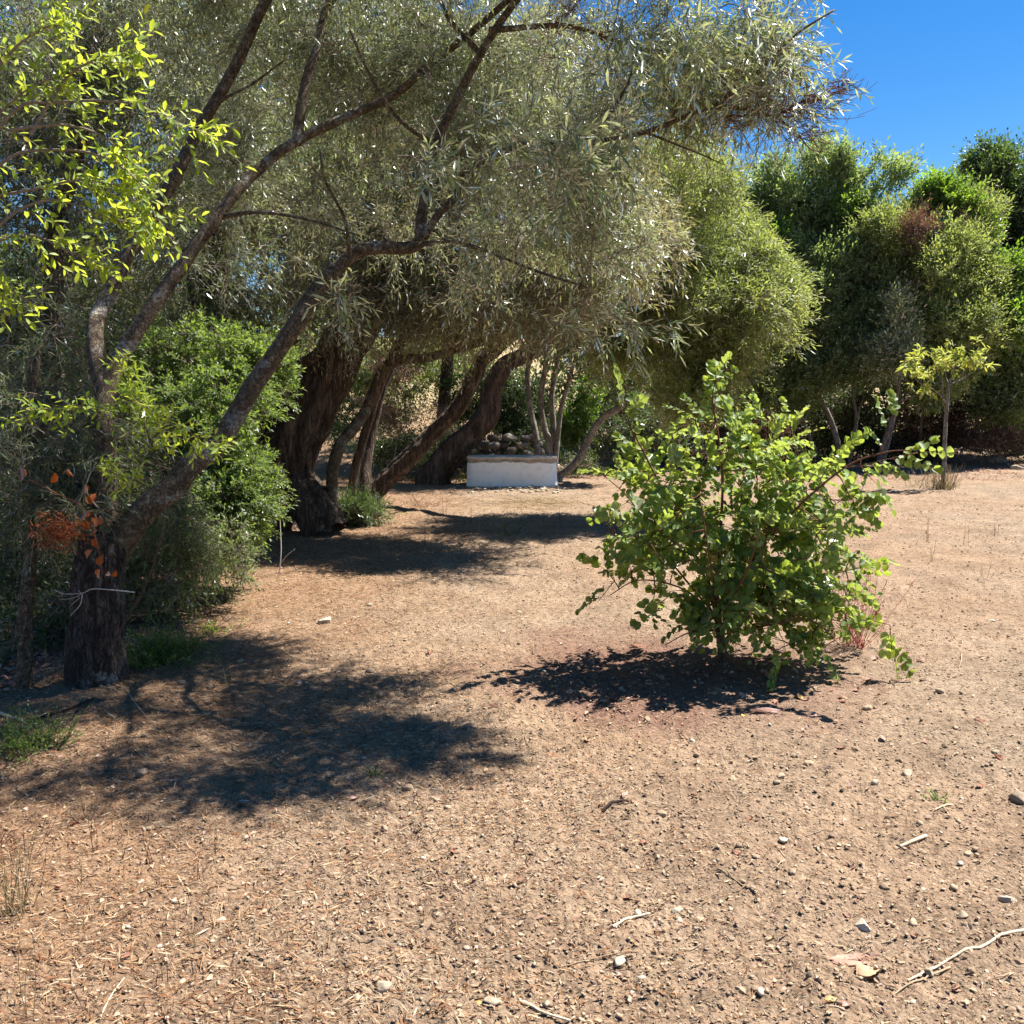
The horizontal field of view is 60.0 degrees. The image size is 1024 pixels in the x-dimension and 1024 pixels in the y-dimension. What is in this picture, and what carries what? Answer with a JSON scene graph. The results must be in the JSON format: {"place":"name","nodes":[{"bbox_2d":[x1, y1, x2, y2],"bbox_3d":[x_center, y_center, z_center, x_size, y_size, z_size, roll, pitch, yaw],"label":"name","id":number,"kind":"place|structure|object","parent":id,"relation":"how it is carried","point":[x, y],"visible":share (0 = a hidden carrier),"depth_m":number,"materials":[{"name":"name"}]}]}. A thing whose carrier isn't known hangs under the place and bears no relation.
{"place":"outdoors","nodes":[
{"label":"outdoors","id":0,"kind":"place"},
{"bbox_2d":[380,493,484,508],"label":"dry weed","id":1,"kind":"object","parent":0,"point":[426,502],"visible":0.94,"depth_m":13.34,"materials":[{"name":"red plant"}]},
{"bbox_2d":[0,338,1023,1023],"bbox_3d":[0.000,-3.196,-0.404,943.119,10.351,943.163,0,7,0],"label":"ground","id":2,"kind":"structure","parent":0,"point":[992,492],"depth_m":3.76,"materials":[{"name":"soil"}]},
{"bbox_2d":[0,829,46,920],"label":"grass tuft","id":3,"kind":"object","parent":2,"relation":"on","point":[11,906],"visible":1,"depth_m":2.75,"materials":[{"name":"plant"}]},
{"bbox_2d":[14,931,35,1016],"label":"dry stalk","id":4,"kind":"object","parent":2,"relation":"on","point":[25,980],"visible":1,"depth_m":2.31,"materials":[{"name":"beige plant"}]},
{"bbox_2d":[0,809,61,864],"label":"dry weed","id":5,"kind":"object","parent":2,"relation":"on","point":[20,837],"visible":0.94,"depth_m":3.20,"materials":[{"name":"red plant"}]},
{"bbox_2d":[0,697,89,768],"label":"feathery plant","id":6,"kind":"object","parent":2,"relation":"on","point":[15,741],"visible":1,"depth_m":4.07,"materials":[{"name":"green plant"}]},
{"bbox_2d":[25,697,94,722],"bbox_3d":[-2.341,1.033,4.614,0.026,0.027,0.398,4,8,29],"label":"stick","id":7,"kind":"object","parent":2,"relation":"on","point":[64,710],"visible":0.81,"depth_m":4.61,"materials":[{"name":"wood"}]},
{"bbox_2d":[0,217,178,525],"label":"woodland tree","id":8,"kind":"object","parent":2,"relation":"on","point":[19,285],"visible":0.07,"depth_m":12.68,"materials":[{"name":"green plant"}]},
{"bbox_2d":[80,782,98,820],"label":"dry stalk","id":9,"kind":"object","parent":2,"relation":"on","point":[91,802],"visible":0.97,"depth_m":3.40,"materials":[{"name":"brown plant"}]},
{"bbox_2d":[87,814,97,852],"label":"dry stalk","id":10,"kind":"object","parent":2,"relation":"on","point":[91,835],"visible":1,"depth_m":3.16,"materials":[{"name":"red plant"}]},
{"bbox_2d":[0,283,190,692],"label":"woodland tree","id":11,"kind":"object","parent":2,"relation":"on","point":[29,443],"visible":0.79,"depth_m":5.12,"materials":[{"name":"green plant"}]},
{"bbox_2d":[20,468,116,577],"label":"withered sprig","id":12,"kind":"object","parent":11,"relation":"hanging from","point":[90,499],"visible":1,"depth_m":4.54,"materials":[{"name":"orange plant"}]},
{"bbox_2d":[0,445,199,669],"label":"evergreen shrub","id":13,"kind":"object","parent":2,"relation":"on","point":[51,610],"visible":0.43,"depth_m":6.29,"materials":[{"name":"green plant"}]},
{"bbox_2d":[99,977,124,1019],"bbox_3d":[-1.069,1.296,2.369,0.008,0.010,0.164,0,7,-2],"label":"stick","id":14,"kind":"object","parent":2,"relation":"on","point":[109,998],"visible":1,"depth_m":2.35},
{"bbox_2d":[1,349,237,645],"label":"lime leaved shrub","id":15,"kind":"object","parent":2,"relation":"on","point":[197,442],"visible":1,"depth_m":4.36,"materials":[{"name":"green plant"}]},
{"bbox_2d":[55,588,134,615],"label":"bare twig","id":16,"kind":"object","parent":15,"relation":"attached to","point":[80,593],"visible":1,"depth_m":4.71,"materials":[{"name":"wood"}]},
{"bbox_2d":[0,0,255,332],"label":"lime leaved shrub","id":17,"kind":"object","parent":2,"relation":"on","point":[142,228],"visible":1,"depth_m":2.77,"materials":[{"name":"green plant"}]},
{"bbox_2d":[135,768,149,777],"bbox_3d":[-1.590,1.121,3.814,0.048,0.042,0.056,2,8,19],"label":"stone","id":18,"kind":"object","parent":2,"relation":"on","point":[141,772],"visible":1,"depth_m":3.80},
{"bbox_2d":[0,252,320,608],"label":"evergreen shrub","id":19,"kind":"object","parent":2,"relation":"on","point":[233,313],"visible":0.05,"depth_m":9.96,"materials":[{"name":"green plant"}]},
{"bbox_2d":[0,0,346,579],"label":"woodland tree","id":20,"kind":"object","parent":2,"relation":"on","point":[95,36],"visible":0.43,"depth_m":7.76,"materials":[{"name":"green plant"}]},
{"bbox_2d":[124,614,227,672],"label":"feathery plant","id":21,"kind":"object","parent":2,"relation":"on","point":[154,647],"visible":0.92,"depth_m":5.46,"materials":[{"name":"green plant"}]},
{"bbox_2d":[0,0,390,484],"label":"woodland tree","id":22,"kind":"object","parent":2,"relation":"on","point":[7,27],"visible":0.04,"depth_m":16.71,"materials":[{"name":"green plant"}]},
{"bbox_2d":[120,474,279,629],"bbox_3d":[-2.437,0.288,6.736,1.173,1.262,1.576,5,9,35],"label":"evergreen shrub","id":23,"kind":"object","parent":2,"relation":"on","point":[188,539],"visible":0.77,"depth_m":6.48,"materials":[{"name":"green plant"}]},
{"bbox_2d":[118,300,306,584],"bbox_3d":[-2.630,-0.564,7.805,1.670,2.624,2.250,-2,7,-15],"label":"evergreen shrub","id":24,"kind":"object","parent":2,"relation":"on","point":[246,482],"visible":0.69,"depth_m":7.52,"materials":[{"name":"green plant"}]},
{"bbox_2d":[190,617,246,636],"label":"seedling","id":25,"kind":"object","parent":2,"relation":"on","point":[215,629],"visible":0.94,"depth_m":6.23,"materials":[{"name":"green plant"}]},
{"bbox_2d":[0,0,507,516],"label":"woodland tree","id":26,"kind":"object","parent":2,"relation":"on","point":[222,270],"visible":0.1,"depth_m":11.16,"materials":[{"name":"green plant"}]},
{"bbox_2d":[278,504,294,573],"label":"dead stalk","id":27,"kind":"object","parent":2,"relation":"on","point":[281,547],"visible":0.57,"depth_m":8.20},
{"bbox_2d":[318,617,330,623],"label":"stone","id":28,"kind":"object","parent":2,"relation":"on","point":[325,620],"visible":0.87,"depth_m":6.46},
{"bbox_2d":[337,481,396,527],"bbox_3d":[-1.997,-0.066,11.354,1.048,0.759,0.893,0,7,0],"label":"green brush","id":29,"kind":"object","parent":2,"relation":"on","point":[358,508],"visible":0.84,"depth_m":11.24,"materials":[{"name":"green plant"}]},
{"bbox_2d":[361,764,383,776],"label":"seedling","id":30,"kind":"object","parent":2,"relation":"on","point":[369,771],"visible":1,"depth_m":3.75,"materials":[{"name":"green plant"}]},
{"bbox_2d":[249,84,504,497],"bbox_3d":[-1.866,-3.120,12.642,4.134,6.447,2.926,0,7,0],"label":"woodland tree","id":31,"kind":"object","parent":2,"relation":"on","point":[359,451],"visible":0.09,"depth_m":12.36,"materials":[{"name":"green plant"}]},
{"bbox_2d":[376,980,391,992],"bbox_3d":[-0.349,1.289,2.418,0.044,0.026,0.050,0,7,0],"label":"stone","id":32,"kind":"object","parent":2,"relation":"on","point":[385,986],"visible":0.99,"depth_m":2.40,"materials":[{"name":"stone"}]},
{"bbox_2d":[323,335,478,472],"bbox_3d":[-2.330,-2.937,20.845,3.825,4.305,6.041,0,7,0],"label":"scrub bush","id":33,"kind":"object","parent":2,"relation":"on","point":[361,377],"visible":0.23,"depth_m":20.63,"materials":[{"name":"green plant"}]},
{"bbox_2d":[347,346,458,483],"bbox_3d":[-1.952,-1.831,16.704,1.600,2.612,2.320,7,10,42],"label":"scrub bush","id":34,"kind":"object","parent":2,"relation":"on","point":[389,407],"visible":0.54,"depth_m":16.49,"materials":[{"name":"green plant"}]},
{"bbox_2d":[402,784,413,790],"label":"earth clod","id":35,"kind":"object","parent":2,"relation":"on","point":[407,787],"visible":1,"depth_m":3.65,"materials":[{"name":"soil"}]},
{"bbox_2d":[135,0,700,536],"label":"leaning old tree","id":36,"kind":"object","parent":2,"relation":"on","point":[325,382],"visible":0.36,"depth_m":9.64,"materials":[{"name":"green plant"}]},
{"bbox_2d":[304,328,602,464],"bbox_3d":[-1.605,-3.297,22.977,9.552,3.742,4.314,-5,9,-33],"label":"scrub bush","id":37,"kind":"object","parent":2,"relation":"on","point":[350,407],"visible":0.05,"depth_m":20.08,"materials":[{"name":"green plant"}]},
{"bbox_2d":[31,0,877,689],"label":"olive tree","id":38,"kind":"object","parent":2,"relation":"on","point":[581,152],"visible":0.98,"depth_m":5.27,"materials":[{"name":"green plant"}]},
{"bbox_2d":[450,468,466,483],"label":"seedling","id":39,"kind":"object","parent":2,"relation":"on","point":[459,480],"visible":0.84,"depth_m":17.01,"materials":[{"name":"green plant"}]},
{"bbox_2d":[268,2,663,445],"bbox_3d":[-1.034,-6.455,20.141,10.300,11.310,4.503,0,7,0],"label":"woodland tree","id":40,"kind":"object","parent":2,"relation":"on","point":[446,373],"visible":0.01,"depth_m":20.61,"materials":[{"name":"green plant"}]},
{"bbox_2d":[346,418,603,478],"bbox_3d":[-0.824,-1.266,18.115,5.518,1.658,1.725,-2,8,-18],"label":"scrub bush","id":41,"kind":"object","parent":2,"relation":"on","point":[386,452],"visible":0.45,"depth_m":17.54,"materials":[{"name":"green plant"}]},
{"bbox_2d":[320,223,632,531],"bbox_3d":[-0.353,-1.492,10.449,3.217,3.778,2.441,-5,9,-36],"label":"crooked tree","id":42,"kind":"object","parent":2,"relation":"on","point":[349,432],"visible":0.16,"depth_m":10.40,"materials":[{"name":"green plant"}]},
{"bbox_2d":[483,996,501,1005],"bbox_3d":[-0.052,1.297,2.355,0.048,0.019,0.035,5,9,33],"label":"stone","id":43,"kind":"object","parent":2,"relation":"on","point":[491,1000],"visible":1,"depth_m":2.35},
{"bbox_2d":[486,925,499,933],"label":"stone","id":44,"kind":"object","parent":2,"relation":"on","point":[490,928],"visible":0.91,"depth_m":2.69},
{"bbox_2d":[451,433,544,477],"bbox_3d":[-0.293,-1.139,18.822,2.285,1.071,1.005,0,7,0],"label":"rock pile","id":45,"kind":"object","parent":2,"relation":"on","point":[494,445],"depth_m":18.62,"materials":[{"name":"stone"}]},
{"bbox_2d":[430,363,567,469],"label":"scrub bush","id":46,"kind":"object","parent":2,"relation":"on","point":[513,418],"visible":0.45,"depth_m":20.49,"materials":[{"name":"green plant"}]},
{"bbox_2d":[415,207,599,485],"bbox_3d":[-0.079,-3.323,16.946,4.374,5.852,3.146,0,7,0],"label":"gnarled tree","id":47,"kind":"object","parent":2,"relation":"on","point":[453,451],"visible":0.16,"depth_m":16.73,"materials":[{"name":"brown plant"}]},
{"bbox_2d":[491,517,529,536],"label":"grass tuft","id":48,"kind":"object","parent":2,"relation":"on","point":[509,528],"visible":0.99,"depth_m":10.47,"materials":[{"name":"green plant"}]},
{"bbox_2d":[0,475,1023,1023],"bbox_3d":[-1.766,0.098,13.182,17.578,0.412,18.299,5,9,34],"label":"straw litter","id":49,"kind":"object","parent":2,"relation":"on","point":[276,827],"visible":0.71,"depth_m":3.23,"materials":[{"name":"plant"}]},
{"bbox_2d":[466,455,557,487],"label":"low wall","id":50,"kind":"structure","parent":2,"relation":"on","point":[500,471],"depth_m":16.38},
{"bbox_2d":[0,452,1023,692],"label":"leaf mould","id":51,"kind":"object","parent":2,"relation":"on","point":[12,677],"visible":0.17,"depth_m":18.02,"materials":[{"name":"plant"}]},
{"bbox_2d":[0,479,1023,1023],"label":"chaff","id":52,"kind":"object","parent":2,"relation":"on","point":[690,915],"visible":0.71,"depth_m":3.13,"materials":[{"name":"plant"}]},
{"bbox_2d":[467,485,569,493],"bbox_3d":[0.123,-0.408,15.916,1.895,0.079,1.350,0,7,0],"label":"rubble","id":53,"kind":"object","parent":2,"relation":"on","point":[557,487],"visible":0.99,"depth_m":15.97,"materials":[{"name":"stone"}]},
{"bbox_2d":[479,215,603,467],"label":"grey stemmed tree","id":54,"kind":"object","parent":2,"relation":"on","point":[552,442],"visible":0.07,"depth_m":17.89,"materials":[{"name":"green plant"}]},
{"bbox_2d":[519,1000,569,1021],"bbox_3d":[0.083,1.311,2.327,0.159,0.020,0.013,5,9,35],"label":"stick","id":55,"kind":"object","parent":2,"relation":"on","point":[550,1014],"visible":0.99,"depth_m":2.32,"materials":[{"name":"wood"}]},
{"bbox_2d":[459,490,637,513],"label":"leaf litter","id":56,"kind":"object","parent":2,"relation":"on","point":[539,500],"visible":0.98,"depth_m":13.80,"materials":[{"name":"plant"}]},
{"bbox_2d":[542,375,614,452],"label":"scrub bush","id":57,"kind":"object","parent":2,"relation":"on","point":[578,404],"visible":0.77,"depth_m":19.15,"materials":[{"name":"green plant"}]},
{"bbox_2d":[359,121,829,501],"bbox_3d":[1.020,-2.565,12.592,6.458,5.496,2.907,4,8,31],"label":"leaning dark tree","id":58,"kind":"object","parent":2,"relation":"on","point":[753,286],"visible":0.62,"depth_m":11.26,"materials":[{"name":"green plant"}]},
{"bbox_2d":[556,950,639,968],"bbox_3d":[0.248,1.283,2.548,0.255,0.022,0.006,-2,7,-14],"label":"stick","id":59,"kind":"object","parent":2,"relation":"on","point":[595,958],"visible":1,"depth_m":2.55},
{"bbox_2d":[545,331,659,481],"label":"bowed tree","id":60,"kind":"object","parent":2,"relation":"on","point":[572,465],"visible":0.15,"depth_m":17.11,"materials":[{"name":"green plant"}]},
{"bbox_2d":[601,799,627,811],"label":"stick","id":61,"kind":"object","parent":2,"relation":"on","point":[612,802],"visible":1,"depth_m":3.49,"materials":[{"name":"wood"}]},
{"bbox_2d":[614,955,626,966],"bbox_3d":[0.308,1.284,2.535,0.051,0.017,0.031,-7,10,-42],"label":"stone","id":62,"kind":"object","parent":2,"relation":"on","point":[619,960],"visible":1,"depth_m":2.53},
{"bbox_2d":[544,377,707,472],"bbox_3d":[2.668,-1.933,19.564,3.180,2.777,2.758,5,9,34],"label":"scrub bush","id":63,"kind":"object","parent":2,"relation":"on","point":[626,431],"visible":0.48,"depth_m":19.54,"materials":[{"name":"green plant"}]},
{"bbox_2d":[612,912,649,926],"bbox_3d":[0.363,1.251,2.726,0.143,0.014,0.023,-4,8,-29],"label":"stick","id":64,"kind":"object","parent":2,"relation":"on","point":[625,919],"visible":1,"depth_m":2.73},
{"bbox_2d":[671,907,683,912],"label":"stone","id":65,"kind":"object","parent":2,"relation":"on","point":[676,909],"visible":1,"depth_m":2.79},
{"bbox_2d":[599,123,774,446],"bbox_3d":[4.138,-5.874,23.332,6.350,8.517,4.484,0,7,0],"label":"belt tree","id":66,"kind":"object","parent":2,"relation":"on","point":[651,388],"visible":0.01,"depth_m":22.41,"materials":[{"name":"green plant"}]},
{"bbox_2d":[634,795,778,816],"bbox_3d":[0.759,1.157,3.473,0.561,0.036,0.026,2,7,12],"label":"stick","id":67,"kind":"object","parent":2,"relation":"on","point":[702,809],"visible":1,"depth_m":3.47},
{"bbox_2d":[638,389,804,467],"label":"bramble thicket","id":68,"kind":"object","parent":2,"relation":"on","point":[722,434],"visible":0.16,"depth_m":21.80,"materials":[{"name":"green plant"}]},
{"bbox_2d":[720,867,759,897],"bbox_3d":[0.742,1.236,2.951,0.051,0.039,0.168,-5,9,-37],"label":"stick","id":69,"kind":"object","parent":2,"relation":"on","point":[739,882],"visible":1,"depth_m":2.95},
{"bbox_2d":[515,311,1010,442],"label":"woodland","id":70,"kind":"object","parent":2,"relation":"on","point":[883,394],"depth_m":26.46,"materials":[{"name":"green plant"}]},
{"bbox_2d":[575,351,953,687],"bbox_3d":[1.412,0.085,5.274,2.097,2.028,1.320,0,7,0],"label":"round leaved bush","id":71,"kind":"object","parent":2,"relation":"on","point":[787,581],"visible":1,"depth_m":5.08,"materials":[{"name":"green plant"}]},
{"bbox_2d":[750,707,779,711],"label":"fallen leaf","id":72,"kind":"object","parent":2,"relation":"on","point":[765,709],"visible":1,"depth_m":4.52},
{"bbox_2d":[703,214,832,461],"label":"belt tree","id":73,"kind":"object","parent":2,"relation":"on","point":[790,388],"visible":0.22,"depth_m":20.80,"materials":[{"name":"green plant"}]},
{"bbox_2d":[715,125,931,459],"bbox_3d":[7.509,-5.447,22.569,5.381,8.616,2.983,0,7,0],"label":"belt tree","id":74,"kind":"object","parent":2,"relation":"on","point":[801,198],"visible":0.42,"depth_m":21.63,"materials":[{"name":"green plant"}]},
{"bbox_2d":[764,365,905,460],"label":"bramble thicket","id":75,"kind":"object","parent":2,"relation":"on","point":[846,427],"visible":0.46,"depth_m":22.97,"materials":[{"name":"green plant"}]},
{"bbox_2d":[768,221,935,464],"bbox_3d":[7.902,-4.017,21.529,4.929,6.004,3.366,0,7,0],"label":"belt tree","id":76,"kind":"object","parent":2,"relation":"on","point":[850,303],"visible":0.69,"depth_m":20.83,"materials":[{"name":"green plant"}]},
{"bbox_2d":[765,417,940,464],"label":"bramble thicket","id":77,"kind":"object","parent":2,"relation":"on","point":[863,452],"visible":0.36,"depth_m":22.75,"materials":[{"name":"green plant"}]},
{"bbox_2d":[830,953,878,964],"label":"fallen leaf","id":78,"kind":"object","parent":2,"relation":"on","point":[847,959],"visible":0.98,"depth_m":2.56,"materials":[{"name":"plant"}]},
{"bbox_2d":[855,918,870,931],"bbox_3d":[1.067,1.260,2.706,0.042,0.029,0.055,0,7,0],"label":"stone","id":79,"kind":"object","parent":2,"relation":"on","point":[861,924],"visible":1,"depth_m":2.69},
{"bbox_2d":[856,963,881,976],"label":"fallen leaf","id":80,"kind":"object","parent":2,"relation":"on","point":[863,970],"visible":1,"depth_m":2.48,"materials":[{"name":"plant"}]},
{"bbox_2d":[823,571,921,648],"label":"red stemmed plant","id":81,"kind":"object","parent":2,"relation":"on","point":[857,642],"visible":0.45,"depth_m":5.72,"materials":[{"name":"plant"}]},
{"bbox_2d":[879,883,889,889],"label":"earth clod","id":82,"kind":"object","parent":2,"relation":"on","point":[884,886],"visible":1,"depth_m":2.89,"materials":[{"name":"soil"}]},
{"bbox_2d":[849,270,931,467],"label":"belt tree","id":83,"kind":"object","parent":2,"relation":"on","point":[892,355],"visible":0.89,"depth_m":19.95,"materials":[{"name":"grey plant"}]},
{"bbox_2d":[763,162,1023,464],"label":"belt tree","id":84,"kind":"object","parent":2,"relation":"on","point":[948,186],"visible":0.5,"depth_m":20.77,"materials":[{"name":"green plant"}]},
{"bbox_2d":[902,769,911,775],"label":"stone","id":85,"kind":"object","parent":2,"relation":"on","point":[905,772],"visible":1,"depth_m":3.78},
{"bbox_2d":[908,918,917,926],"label":"earth clod","id":86,"kind":"object","parent":2,"relation":"on","point":[912,922],"visible":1,"depth_m":2.70,"materials":[{"name":"soil"}]},
{"bbox_2d":[899,834,927,846],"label":"stick","id":87,"kind":"object","parent":2,"relation":"on","point":[911,841],"visible":1,"depth_m":3.22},
{"bbox_2d":[892,469,937,487],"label":"grass tuft","id":88,"kind":"object","parent":2,"relation":"on","point":[914,480],"visible":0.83,"depth_m":16.30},
{"bbox_2d":[895,966,950,994],"bbox_3d":[1.139,1.297,2.461,0.220,0.019,0.008,-4,8,-26],"label":"stick","id":89,"kind":"object","parent":2,"relation":"on","point":[921,979],"visible":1,"depth_m":2.46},
{"bbox_2d":[828,172,1023,465],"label":"belt tree","id":90,"kind":"object","parent":2,"relation":"on","point":[958,313],"visible":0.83,"depth_m":20.26,"materials":[{"name":"green plant"}]},
{"bbox_2d":[924,967,933,976],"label":"earth clod","id":91,"kind":"object","parent":2,"relation":"on","point":[929,971],"visible":1,"depth_m":2.48,"materials":[{"name":"soil"}]},
{"bbox_2d":[920,788,948,804],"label":"seedling","id":92,"kind":"object","parent":2,"relation":"on","point":[935,795],"visible":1,"depth_m":3.57,"materials":[{"name":"green plant"}]},
{"bbox_2d":[884,193,987,461],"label":"belt tree","id":93,"kind":"object","parent":2,"relation":"on","point":[920,221],"visible":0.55,"depth_m":20.02,"materials":[{"name":"green plant"}]},
{"bbox_2d":[920,462,965,489],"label":"grass tuft","id":94,"kind":"object","parent":2,"relation":"on","point":[945,484],"visible":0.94,"depth_m":15.93,"materials":[{"name":"plant"}]},
{"bbox_2d":[895,334,1000,487],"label":"sapling","id":95,"kind":"object","parent":2,"relation":"on","point":[969,364],"visible":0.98,"depth_m":15.70,"materials":[{"name":"green plant"}]},
{"bbox_2d":[876,375,1023,465],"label":"bramble thicket","id":96,"kind":"object","parent":2,"relation":"on","point":[956,429],"visible":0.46,"depth_m":22.32,"materials":[{"name":"green plant"}]},
{"bbox_2d":[957,910,967,918],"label":"stone","id":97,"kind":"object","parent":2,"relation":"on","point":[962,914],"visible":1,"depth_m":2.74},
{"bbox_2d":[907,929,1023,980],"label":"stick","id":98,"kind":"object","parent":2,"relation":"on","point":[993,939],"visible":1,"depth_m":2.57,"materials":[{"name":"wood"}]},
{"bbox_2d":[965,967,975,973],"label":"earth clod","id":99,"kind":"object","parent":2,"relation":"on","point":[970,970],"visible":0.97,"depth_m":2.47,"materials":[{"name":"soil"}]},
{"bbox_2d":[942,126,1023,454],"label":"belt tree","id":100,"kind":"object","parent":2,"relation":"on","point":[999,158],"visible":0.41,"depth_m":23.06,"materials":[{"name":"green plant"}]},
{"bbox_2d":[955,265,1023,434],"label":"belt tree","id":101,"kind":"object","parent":2,"relation":"on","point":[1000,392],"visible":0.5,"depth_m":21.41,"materials":[{"name":"green plant"}]},
{"bbox_2d":[986,454,1007,462],"bbox_3d":[12.446,-1.311,22.803,0.526,0.352,0.382,0,7,0],"label":"stone","id":102,"kind":"object","parent":2,"relation":"on","point":[998,460],"visible":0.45,"depth_m":22.67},
{"bbox_2d":[976,417,1023,462],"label":"bramble thicket","id":103,"kind":"object","parent":2,"relation":"on","point":[1013,452],"visible":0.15,"depth_m":22.92,"materials":[{"name":"green plant"}]},
{"bbox_2d":[997,895,1016,902],"bbox_3d":[1.600,1.251,2.865,0.057,0.027,0.036,5,9,34],"label":"stone","id":104,"kind":"object","parent":2,"relation":"on","point":[1005,899],"visible":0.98,"depth_m":2.85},
{"bbox_2d":[1009,790,1023,804],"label":"stone","id":105,"kind":"object","parent":2,"relation":"on","point":[1016,796],"visible":0.98,"depth_m":3.53,"materials":[{"name":"stone"}]},
{"bbox_2d":[0,0,1023,341],"label":"sky","id":106,"kind":"structure","parent":0,"point":[944,72],"materials":[{"name":"blue"}]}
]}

